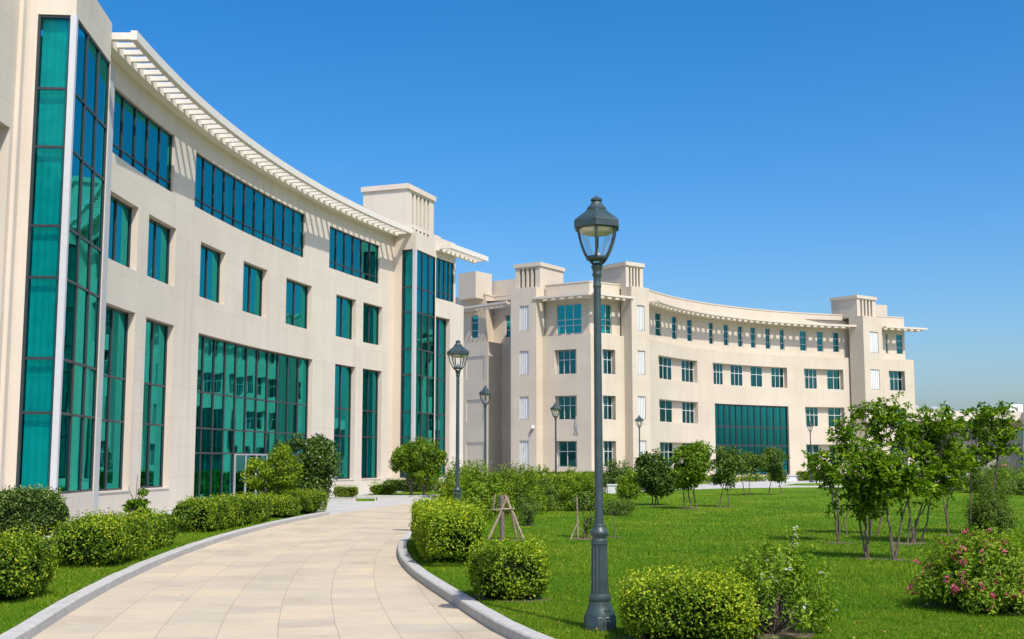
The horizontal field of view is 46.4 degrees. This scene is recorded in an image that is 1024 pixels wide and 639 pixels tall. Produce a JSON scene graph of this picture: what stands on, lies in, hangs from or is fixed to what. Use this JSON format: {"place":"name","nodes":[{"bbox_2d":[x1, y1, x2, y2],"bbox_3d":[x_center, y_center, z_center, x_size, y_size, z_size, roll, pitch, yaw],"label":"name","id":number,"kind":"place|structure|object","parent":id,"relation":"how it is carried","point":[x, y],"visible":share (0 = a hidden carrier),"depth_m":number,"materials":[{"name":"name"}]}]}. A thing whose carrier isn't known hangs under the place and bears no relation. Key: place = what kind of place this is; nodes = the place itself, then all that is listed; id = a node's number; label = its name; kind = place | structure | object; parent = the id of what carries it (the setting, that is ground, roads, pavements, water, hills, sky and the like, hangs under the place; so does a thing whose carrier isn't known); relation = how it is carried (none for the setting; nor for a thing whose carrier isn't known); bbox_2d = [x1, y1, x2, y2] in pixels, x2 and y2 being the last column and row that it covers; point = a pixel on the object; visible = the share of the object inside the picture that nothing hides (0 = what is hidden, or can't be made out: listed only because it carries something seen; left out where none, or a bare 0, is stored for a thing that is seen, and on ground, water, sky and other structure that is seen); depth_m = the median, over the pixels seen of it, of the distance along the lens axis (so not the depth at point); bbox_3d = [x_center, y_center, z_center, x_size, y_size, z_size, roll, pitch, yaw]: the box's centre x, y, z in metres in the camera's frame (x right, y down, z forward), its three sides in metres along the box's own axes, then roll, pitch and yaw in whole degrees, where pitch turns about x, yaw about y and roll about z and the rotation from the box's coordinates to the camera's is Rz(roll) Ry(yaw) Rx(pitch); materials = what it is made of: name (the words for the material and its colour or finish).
{"place":"outdoors","nodes":[
{"label":"outdoors","id":0,"kind":"place"},
{"bbox_2d":[0,511,318,633],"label":"lawn","id":1,"kind":"structure","parent":0,"point":[28,608],"depth_m":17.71,"materials":[{"name":"green plant"}]},
{"bbox_2d":[0,523,60,599],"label":"hedge","id":2,"kind":"object","parent":1,"relation":"on","point":[23,558],"visible":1,"depth_m":14.07,"materials":[{"name":"green plant"}]},
{"bbox_2d":[47,507,156,566],"bbox_3d":[-6.711,3.555,19.714,1.314,0.915,3.198,0,-7,-4],"label":"hedge","id":3,"kind":"object","parent":1,"relation":"on","point":[96,538],"visible":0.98,"depth_m":18.60,"materials":[{"name":"green plant"}]},
{"bbox_2d":[121,475,151,515],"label":"sapling","id":4,"kind":"object","parent":1,"relation":"on","point":[133,504],"visible":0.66,"depth_m":25.25,"materials":[{"name":"green plant"}]},
{"bbox_2d":[115,507,179,548],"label":"hedge","id":5,"kind":"object","parent":1,"relation":"on","point":[164,526],"visible":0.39,"depth_m":22.61,"materials":[{"name":"green plant"}]},
{"bbox_2d":[171,491,273,532],"bbox_3d":[-7.234,4.799,30.229,1.262,0.908,6.700,0,-7,3],"label":"hedge","id":6,"kind":"object","parent":1,"relation":"on","point":[217,512],"visible":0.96,"depth_m":28.62,"materials":[{"name":"green plant"}]},
{"bbox_2d":[240,443,302,497],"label":"tree","id":7,"kind":"object","parent":1,"relation":"on","point":[281,477],"visible":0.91,"depth_m":35.99,"materials":[{"name":"green plant"}]},
{"bbox_2d":[270,493,301,516],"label":"shrub","id":8,"kind":"object","parent":1,"relation":"on","point":[286,506],"visible":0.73,"depth_m":34.41,"materials":[{"name":"green plant"}]},
{"bbox_2d":[278,488,328,512],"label":"hedge","id":9,"kind":"object","parent":1,"relation":"on","point":[313,501],"visible":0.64,"depth_m":37.25,"materials":[{"name":"green plant"}]},
{"bbox_2d":[32,490,604,638],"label":"road","id":10,"kind":"structure","parent":0,"point":[345,575],"depth_m":15.54,"materials":[{"name":"stone"}]},
{"bbox_2d":[398,530,554,638],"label":"kerb","id":11,"kind":"structure","parent":10,"relation":"on","point":[496,622],"depth_m":13.96,"materials":[{"name":"concrete"}]},
{"bbox_2d":[368,491,440,494],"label":"lawn","id":12,"kind":"structure","parent":0,"point":[414,493],"depth_m":60.11,"materials":[{"name":"green plant"}]},
{"bbox_2d":[367,479,399,494],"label":"shrub","id":13,"kind":"object","parent":12,"relation":"on","point":[381,488],"visible":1,"depth_m":58.29,"materials":[{"name":"green plant"}]},
{"bbox_2d":[382,478,439,491],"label":"hedge","id":14,"kind":"object","parent":12,"relation":"on","point":[403,485],"visible":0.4,"depth_m":62.89,"materials":[{"name":"green plant"}]},
{"bbox_2d":[388,435,448,494],"bbox_3d":[-4.445,6.974,57.131,2.593,2.874,2.659,-6,-9,41],"label":"tree","id":15,"kind":"object","parent":12,"relation":"on","point":[432,458],"visible":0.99,"depth_m":56.70,"materials":[{"name":"green plant"}]},
{"bbox_2d":[47,476,1014,542],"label":"pavement","id":16,"kind":"structure","parent":0,"point":[335,507],"depth_m":50.09,"materials":[{"name":"beige concrete"}]},
{"bbox_2d":[0,483,70,535],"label":"shrub","id":17,"kind":"object","parent":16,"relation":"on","point":[33,507],"visible":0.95,"depth_m":25.09,"materials":[{"name":"green plant"}]},
{"bbox_2d":[0,511,328,638],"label":"kerb","id":18,"kind":"structure","parent":16,"relation":"on","point":[36,624],"depth_m":16.36,"materials":[{"name":"concrete"}]},
{"bbox_2d":[0,0,487,523],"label":"office building","id":19,"kind":"structure","parent":16,"relation":"on","point":[202,296],"depth_m":45.19,"materials":[{"name":"beige paint"}]},
{"bbox_2d":[15,14,70,489],"bbox_3d":[-12.705,-1.893,32.546,0.909,13.210,0.260,1,-7,-5],"label":"window","id":20,"kind":"structure","parent":19,"relation":"in","point":[37,440],"depth_m":32.60,"materials":[{"name":"teal glass"}]},
{"bbox_2d":[58,20,109,493],"bbox_3d":[-12.387,-1.661,34.507,0.100,13.210,3.900,1,-7,-5],"label":"window","id":21,"kind":"structure","parent":19,"relation":"in","point":[82,316],"depth_m":34.58,"materials":[{"name":"teal glass"}]},
{"bbox_2d":[99,305,128,490],"bbox_3d":[-13.311,2.607,39.399,0.112,6.040,2.861,0,-7,2],"label":"window","id":22,"kind":"structure","parent":19,"relation":"in","point":[116,325],"depth_m":39.88,"materials":[{"name":"teal glass"}]},
{"bbox_2d":[108,196,131,267],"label":"window","id":23,"kind":"structure","parent":19,"relation":"in","point":[119,248],"depth_m":40.50,"materials":[{"name":"teal glass"}]},
{"bbox_2d":[112,89,172,191],"bbox_3d":[-13.077,-6.217,42.108,0.151,2.220,6.102,0,-7,3],"label":"window","id":24,"kind":"structure","parent":19,"relation":"in","point":[138,140],"depth_m":42.23,"materials":[{"name":"teal glass"}]},
{"bbox_2d":[140,319,167,488],"bbox_3d":[-13.117,3.062,43.254,0.111,6.040,2.811,0,-7,4],"label":"window","id":25,"kind":"structure","parent":19,"relation":"in","point":[154,395],"depth_m":43.66,"materials":[{"name":"teal glass"}]},
{"bbox_2d":[147,218,169,283],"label":"window","id":26,"kind":"structure","parent":19,"relation":"in","point":[159,235],"depth_m":44.25,"materials":[{"name":"teal glass"}]},
{"bbox_2d":[199,244,220,302],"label":"window","id":27,"kind":"structure","parent":19,"relation":"in","point":[210,258],"depth_m":49.52,"materials":[{"name":"teal glass"}]},
{"bbox_2d":[233,454,245,495],"bbox_3d":[-11.840,6.827,52.034,0.271,1.940,1.174,0,-7,2],"label":"door","id":28,"kind":"structure","parent":19,"relation":"in","point":[239,459],"depth_m":51.96,"materials":[{"name":"teal metal"}]},
{"bbox_2d":[195,153,303,256],"bbox_3d":[-11.687,-4.867,53.536,0.323,2.220,12.566,-1,-7,10],"label":"window","id":29,"kind":"structure","parent":19,"relation":"in","point":[218,193],"depth_m":53.27,"materials":[{"name":"teal glass"}]},
{"bbox_2d":[194,334,308,498],"bbox_3d":[-11.620,4.598,53.457,0.336,6.700,12.935,-1,-7,11],"label":"window","id":30,"kind":"structure","parent":19,"relation":"in","point":[249,399],"depth_m":52.36,"materials":[{"name":"teal glass"}]},
{"bbox_2d":[242,263,262,316],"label":"window","id":31,"kind":"structure","parent":19,"relation":"in","point":[252,276],"depth_m":54.13,"materials":[{"name":"teal glass"}]},
{"bbox_2d":[286,279,307,328],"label":"window","id":32,"kind":"structure","parent":19,"relation":"in","point":[296,293],"depth_m":59.08,"materials":[{"name":"teal glass"}]},
{"bbox_2d":[334,364,350,478],"bbox_3d":[-9.175,5.457,63.545,0.109,6.040,2.490,-2,-7,18],"label":"window","id":33,"kind":"structure","parent":19,"relation":"in","point":[342,406],"depth_m":63.95,"materials":[{"name":"teal glass"}]},
{"bbox_2d":[336,296,351,339],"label":"window","id":34,"kind":"structure","parent":19,"relation":"in","point":[343,305],"depth_m":64.52,"materials":[{"name":"teal glass"}]},
{"bbox_2d":[329,227,377,283],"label":"window","id":35,"kind":"structure","parent":19,"relation":"in","point":[348,254],"depth_m":65.51,"materials":[{"name":"teal glass"}]},
{"bbox_2d":[361,369,377,478],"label":"window","id":36,"kind":"structure","parent":19,"relation":"in","point":[369,398],"depth_m":66.99,"materials":[{"name":"teal glass"}]},
{"bbox_2d":[363,303,378,344],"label":"window","id":37,"kind":"structure","parent":19,"relation":"in","point":[370,313],"depth_m":67.63,"materials":[{"name":"teal glass"}]},
{"bbox_2d":[400,249,412,477],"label":"window","id":38,"kind":"structure","parent":19,"relation":"in","point":[409,253],"depth_m":69.20,"materials":[{"name":"teal glass"}]},
{"bbox_2d":[415,250,434,477],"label":"window","id":39,"kind":"structure","parent":19,"relation":"in","point":[425,329],"depth_m":70.42,"materials":[{"name":"teal glass"}]},
{"bbox_2d":[435,317,445,476],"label":"window","id":40,"kind":"structure","parent":19,"relation":"in","point":[440,360],"depth_m":72.81,"materials":[{"name":"teal glass"}]},
{"bbox_2d":[436,258,452,301],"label":"window","id":41,"kind":"structure","parent":19,"relation":"in","point":[444,269],"depth_m":73.40,"materials":[{"name":"teal glass"}]},
{"bbox_2d":[272,431,342,498],"bbox_3d":[-6.888,5.055,39.887,2.486,2.642,2.372,0,-7,0],"label":"tree","id":42,"kind":"object","parent":16,"relation":"on","point":[317,459],"visible":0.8,"depth_m":39.60,"materials":[{"name":"green plant"}]},
{"bbox_2d":[333,484,358,496],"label":"hedge","id":43,"kind":"object","parent":16,"relation":"on","point":[348,491],"visible":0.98,"depth_m":57.00,"materials":[{"name":"green plant"}]},
{"bbox_2d":[41,0,1023,411],"label":"sky","id":44,"kind":"structure","parent":0,"point":[777,155],"materials":[{"name":"blue"}]},
{"bbox_2d":[455,261,927,481],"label":"office building","id":45,"kind":"structure","parent":0,"point":[677,371],"depth_m":100.44,"materials":[{"name":"beige paint"}]},
{"bbox_2d":[558,350,575,373],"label":"window","id":46,"kind":"structure","parent":45,"relation":"in","point":[566,358],"depth_m":93.67,"materials":[{"name":"teal glass"}]},
{"bbox_2d":[558,396,575,419],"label":"window","id":47,"kind":"structure","parent":45,"relation":"in","point":[567,404],"depth_m":93.26,"materials":[{"name":"teal glass"}]},
{"bbox_2d":[559,441,576,466],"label":"window","id":48,"kind":"structure","parent":45,"relation":"in","point":[567,449],"depth_m":92.80,"materials":[{"name":"teal glass"}]},
{"bbox_2d":[557,304,580,333],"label":"window","id":49,"kind":"structure","parent":45,"relation":"in","point":[568,316],"depth_m":94.17,"materials":[{"name":"teal glass"}]},
{"bbox_2d":[601,304,610,333],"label":"window","id":50,"kind":"structure","parent":45,"relation":"in","point":[605,309],"depth_m":94.22,"materials":[{"name":"teal glass"}]},
{"bbox_2d":[659,356,671,379],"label":"window","id":51,"kind":"structure","parent":45,"relation":"in","point":[665,364],"depth_m":100.07,"materials":[{"name":"teal glass"}]},
{"bbox_2d":[659,399,672,421],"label":"window","id":52,"kind":"structure","parent":45,"relation":"in","point":[665,406],"depth_m":99.51,"materials":[{"name":"teal glass"}]},
{"bbox_2d":[681,360,693,381],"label":"window","id":53,"kind":"structure","parent":45,"relation":"in","point":[687,375],"depth_m":103.20,"materials":[{"name":"teal glass"}]},
{"bbox_2d":[682,402,693,423],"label":"window","id":54,"kind":"structure","parent":45,"relation":"in","point":[687,407],"depth_m":102.80,"materials":[{"name":"teal glass"}]},
{"bbox_2d":[730,365,742,385],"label":"window","id":55,"kind":"structure","parent":45,"relation":"in","point":[736,371],"depth_m":108.34,"materials":[{"name":"teal glass"}]},
{"bbox_2d":[715,404,788,474],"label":"window","id":56,"kind":"structure","parent":45,"relation":"in","point":[724,405],"depth_m":108.68,"materials":[{"name":"teal glass"}]},
{"bbox_2d":[750,366,762,386],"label":"window","id":57,"kind":"structure","parent":45,"relation":"in","point":[755,372],"depth_m":109.86,"materials":[{"name":"teal glass"}]},
{"bbox_2d":[771,367,783,387],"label":"window","id":58,"kind":"structure","parent":45,"relation":"in","point":[777,375],"depth_m":111.26,"materials":[{"name":"teal glass"}]},
{"bbox_2d":[804,369,816,388],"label":"window","id":59,"kind":"structure","parent":45,"relation":"in","point":[810,375],"depth_m":113.04,"materials":[{"name":"teal glass"}]},
{"bbox_2d":[826,370,839,389],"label":"window","id":60,"kind":"structure","parent":45,"relation":"in","point":[833,376],"depth_m":113.95,"materials":[{"name":"teal glass"}]},
{"bbox_2d":[889,371,901,390],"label":"window","id":61,"kind":"structure","parent":45,"relation":"in","point":[895,377],"depth_m":115.92,"materials":[{"name":"teal glass"}]},
{"bbox_2d":[408,487,1023,638],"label":"lawn","id":62,"kind":"structure","parent":0,"point":[704,492],"depth_m":25.77,"materials":[{"name":"green plant"}]},
{"bbox_2d":[408,495,486,563],"bbox_3d":[-1.226,3.726,21.597,1.215,1.014,6.429,1,-7,-6],"label":"hedge","id":63,"kind":"object","parent":62,"relation":"on","point":[445,528],"visible":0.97,"depth_m":19.04,"materials":[{"name":"green plant"}]},
{"bbox_2d":[447,340,468,500],"bbox_3d":[-1.265,2.691,27.776,0.518,4.480,0.504,6,-9,-40],"label":"street lamp","id":64,"kind":"object","parent":62,"relation":"on","point":[457,350],"visible":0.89,"depth_m":27.81,"materials":[{"name":"metal"}]},
{"bbox_2d":[428,457,493,500],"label":"bush","id":65,"kind":"object","parent":62,"relation":"on","point":[443,481],"visible":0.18,"depth_m":39.40,"materials":[{"name":"green plant"}]},
{"bbox_2d":[433,474,495,522],"bbox_3d":[-1.310,4.645,31.124,1.787,1.451,1.917,0,-7,0],"label":"bush","id":66,"kind":"object","parent":62,"relation":"on","point":[471,496],"visible":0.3,"depth_m":30.99,"materials":[{"name":"green plant"}]},
{"bbox_2d":[449,460,514,520],"bbox_3d":[-0.871,4.799,33.619,1.979,1.732,2.021,0,-7,0],"label":"bush","id":67,"kind":"object","parent":62,"relation":"on","point":[488,485],"visible":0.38,"depth_m":33.52,"materials":[{"name":"green plant"}]},
{"bbox_2d":[479,385,491,476],"bbox_3d":[-1.002,4.696,44.758,0.504,4.480,0.518,-2,-7,15],"label":"street lamp","id":68,"kind":"object","parent":62,"relation":"on","point":[485,392],"visible":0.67,"depth_m":44.83,"materials":[{"name":"metal"}]},
{"bbox_2d":[488,494,523,538],"bbox_3d":[-0.129,4.199,25.333,0.814,0.983,0.401,0,-7,0],"label":"tree support","id":69,"kind":"object","parent":62,"relation":"on","point":[501,509],"visible":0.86,"depth_m":25.23,"materials":[{"name":"brown wood"}]},
{"bbox_2d":[470,593,550,601],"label":"soil","id":70,"kind":"structure","parent":62,"relation":"on","point":[503,599],"depth_m":14.33,"materials":[{"name":"brown soil"}]},
{"bbox_2d":[463,534,553,600],"bbox_3d":[-0.038,3.010,14.508,1.094,0.775,1.100,1,-7,-6],"label":"hedge","id":71,"kind":"object","parent":70,"relation":"on","point":[514,570],"visible":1,"depth_m":14.14,"materials":[{"name":"green plant"}]},
{"bbox_2d":[489,462,549,513],"bbox_3d":[0.118,5.278,37.661,2.186,1.724,2.343,0,-7,0],"label":"bush","id":72,"kind":"object","parent":62,"relation":"on","point":[516,476],"visible":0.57,"depth_m":37.36,"materials":[{"name":"green plant"}]},
{"bbox_2d":[519,474,563,510],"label":"bush","id":73,"kind":"object","parent":62,"relation":"on","point":[552,498],"visible":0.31,"depth_m":39.29,"materials":[{"name":"green plant"}]},
{"bbox_2d":[519,473,593,499],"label":"hedge","id":74,"kind":"object","parent":62,"relation":"on","point":[561,479],"visible":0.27,"depth_m":49.66,"materials":[{"name":"green plant"}]},
{"bbox_2d":[569,491,594,537],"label":"sapling","id":75,"kind":"object","parent":62,"relation":"on","point":[580,507],"visible":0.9,"depth_m":25.65,"materials":[{"name":"green plant"}]},
{"bbox_2d":[557,470,615,510],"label":"bush","id":76,"kind":"object","parent":62,"relation":"on","point":[585,484],"visible":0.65,"depth_m":39.38,"materials":[{"name":"green plant"}]},
{"bbox_2d":[574,195,618,631],"bbox_3d":[0.866,0.892,11.992,0.506,4.372,0.492,1,-7,-12],"label":"street lamp","id":77,"kind":"object","parent":62,"relation":"on","point":[596,219],"visible":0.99,"depth_m":11.93,"materials":[{"name":"metal"}]},
{"bbox_2d":[603,456,633,492],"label":"bush","id":78,"kind":"object","parent":62,"relation":"on","point":[613,473],"visible":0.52,"depth_m":61.22,"materials":[{"name":"green plant"}]},
{"bbox_2d":[607,492,637,515],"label":"bush","id":79,"kind":"object","parent":62,"relation":"on","point":[626,509],"visible":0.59,"depth_m":35.98,"materials":[{"name":"green plant"}]},
{"bbox_2d":[615,482,641,498],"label":"bush","id":80,"kind":"object","parent":62,"relation":"on","point":[632,490],"visible":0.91,"depth_m":51.41,"materials":[{"name":"green plant"}]},
{"bbox_2d":[617,466,645,494],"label":"bush","id":81,"kind":"object","parent":62,"relation":"on","point":[629,479],"visible":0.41,"depth_m":56.25,"materials":[{"name":"green plant"}]},
{"bbox_2d":[634,447,679,504],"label":"tree","id":82,"kind":"object","parent":62,"relation":"on","point":[653,470],"visible":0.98,"depth_m":44.32,"materials":[{"name":"green plant"}]},
{"bbox_2d":[617,635,755,638],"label":"soil","id":83,"kind":"structure","parent":62,"relation":"on","point":[645,637],"depth_m":11.18,"materials":[{"name":"brown soil"}]},
{"bbox_2d":[614,560,760,638],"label":"hedge","id":84,"kind":"object","parent":83,"relation":"on","point":[696,605],"visible":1,"depth_m":10.69,"materials":[{"name":"green plant"}]},
{"bbox_2d":[668,440,713,508],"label":"tree","id":85,"kind":"object","parent":62,"relation":"on","point":[692,470],"visible":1,"depth_m":40.88,"materials":[{"name":"green plant"}]},
{"bbox_2d":[707,445,747,506],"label":"tree","id":86,"kind":"object","parent":62,"relation":"on","point":[730,464],"visible":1,"depth_m":42.69,"materials":[{"name":"green plant"}]},
{"bbox_2d":[737,451,769,494],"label":"tree","id":87,"kind":"object","parent":62,"relation":"on","point":[753,461],"visible":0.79,"depth_m":56.90,"materials":[{"name":"green plant"}]},
{"bbox_2d":[757,447,790,494],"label":"tree","id":88,"kind":"object","parent":62,"relation":"on","point":[776,473],"visible":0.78,"depth_m":57.92,"materials":[{"name":"green plant"}]},
{"bbox_2d":[739,628,815,638],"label":"soil","id":89,"kind":"structure","parent":62,"relation":"on","point":[789,634],"depth_m":11.30,"materials":[{"name":"brown soil"}]},
{"bbox_2d":[693,522,848,637],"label":"bush","id":90,"kind":"object","parent":89,"relation":"on","point":[773,585],"visible":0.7,"depth_m":11.42,"materials":[{"name":"green plant"}]},
{"bbox_2d":[843,391,918,535],"bbox_3d":[8.197,3.198,26.487,1.762,3.252,1.220,0,-7,0],"label":"tree","id":91,"kind":"object","parent":62,"relation":"on","point":[884,418],"visible":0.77,"depth_m":26.46,"materials":[{"name":"green plant"}]},
{"bbox_2d":[837,438,938,559],"bbox_3d":[6.317,3.034,20.041,1.770,2.064,1.223,0,-7,0],"label":"tree","id":92,"kind":"object","parent":62,"relation":"on","point":[881,461],"visible":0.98,"depth_m":19.98,"materials":[{"name":"green plant"}]},
{"bbox_2d":[899,404,969,541],"bbox_3d":[8.632,3.147,24.441,1.516,2.873,1.098,0,-7,0],"label":"tree","id":93,"kind":"object","parent":62,"relation":"on","point":[925,427],"visible":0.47,"depth_m":24.26,"materials":[{"name":"green plant"}]},
{"bbox_2d":[896,400,982,542],"bbox_3d":[8.595,3.100,24.263,1.886,2.923,1.592,0,-7,0],"label":"tree","id":94,"kind":"object","parent":62,"relation":"on","point":[921,448],"visible":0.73,"depth_m":24.05,"materials":[{"name":"green plant"}]},
{"bbox_2d":[920,603,1023,614],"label":"soil","id":95,"kind":"structure","parent":62,"relation":"on","point":[947,607],"depth_m":13.37,"materials":[{"name":"brown soil"}]},
{"bbox_2d":[903,520,1023,614],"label":"bush","id":96,"kind":"object","parent":95,"relation":"on","point":[986,572],"visible":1,"depth_m":13.11,"materials":[{"name":"green plant"}]},
{"bbox_2d":[955,464,1008,492],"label":"bush","id":97,"kind":"object","parent":62,"relation":"on","point":[984,476],"visible":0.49,"depth_m":61.15,"materials":[{"name":"green plant"}]},
{"bbox_2d":[942,400,1023,534],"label":"tree","id":98,"kind":"object","parent":62,"relation":"on","point":[984,416],"visible":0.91,"depth_m":26.87,"materials":[{"name":"green plant"}]},
{"bbox_2d":[963,478,1018,534],"bbox_3d":[10.742,4.221,26.906,1.278,1.302,1.299,0,-7,0],"label":"bush","id":99,"kind":"object","parent":62,"relation":"on","point":[998,516],"visible":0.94,"depth_m":26.68,"materials":[{"name":"green plant"}]},
{"bbox_2d":[985,457,1023,487],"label":"bush","id":100,"kind":"object","parent":62,"relation":"on","point":[1017,476],"visible":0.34,"depth_m":67.31,"materials":[{"name":"green plant"}]},
{"bbox_2d":[1000,478,1023,495],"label":"bush","id":101,"kind":"object","parent":62,"relation":"on","point":[1017,490],"visible":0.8,"depth_m":57.33,"materials":[{"name":"green plant"}]},
{"label":"soil","id":102,"kind":"structure","parent":62,"relation":"on","visible":0},
{"bbox_2d":[824,457,904,557],"bbox_3d":[6.054,3.229,20.405,1.401,1.758,1.205,-5,-8,37],"label":"tree","id":103,"kind":"object","parent":102,"relation":"on","point":[860,496],"visible":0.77,"depth_m":20.36,"materials":[{"name":"green plant"}]},
{"label":"soil","id":104,"kind":"structure","parent":62,"relation":"on","visible":0},
{"bbox_2d":[515,491,541,525],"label":"shrub","id":105,"kind":"object","parent":104,"relation":"on","point":[526,514],"visible":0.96,"depth_m":30.41,"materials":[{"name":"green plant"}]},
{"bbox_2d":[916,411,1023,474],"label":"building","id":106,"kind":"structure","parent":0,"point":[1020,441],"depth_m":141.97,"materials":[{"name":"grey glass"}]},
{"label":"soil","id":107,"kind":"structure","parent":0,"visible":0},
{"bbox_2d":[801,413,869,541],"bbox_3d":[6.620,3.238,24.379,1.475,2.670,1.174,0,-7,0],"label":"tree","id":108,"kind":"object","parent":107,"relation":"on","point":[847,436],"visible":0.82,"depth_m":24.39,"materials":[{"name":"green plant"}]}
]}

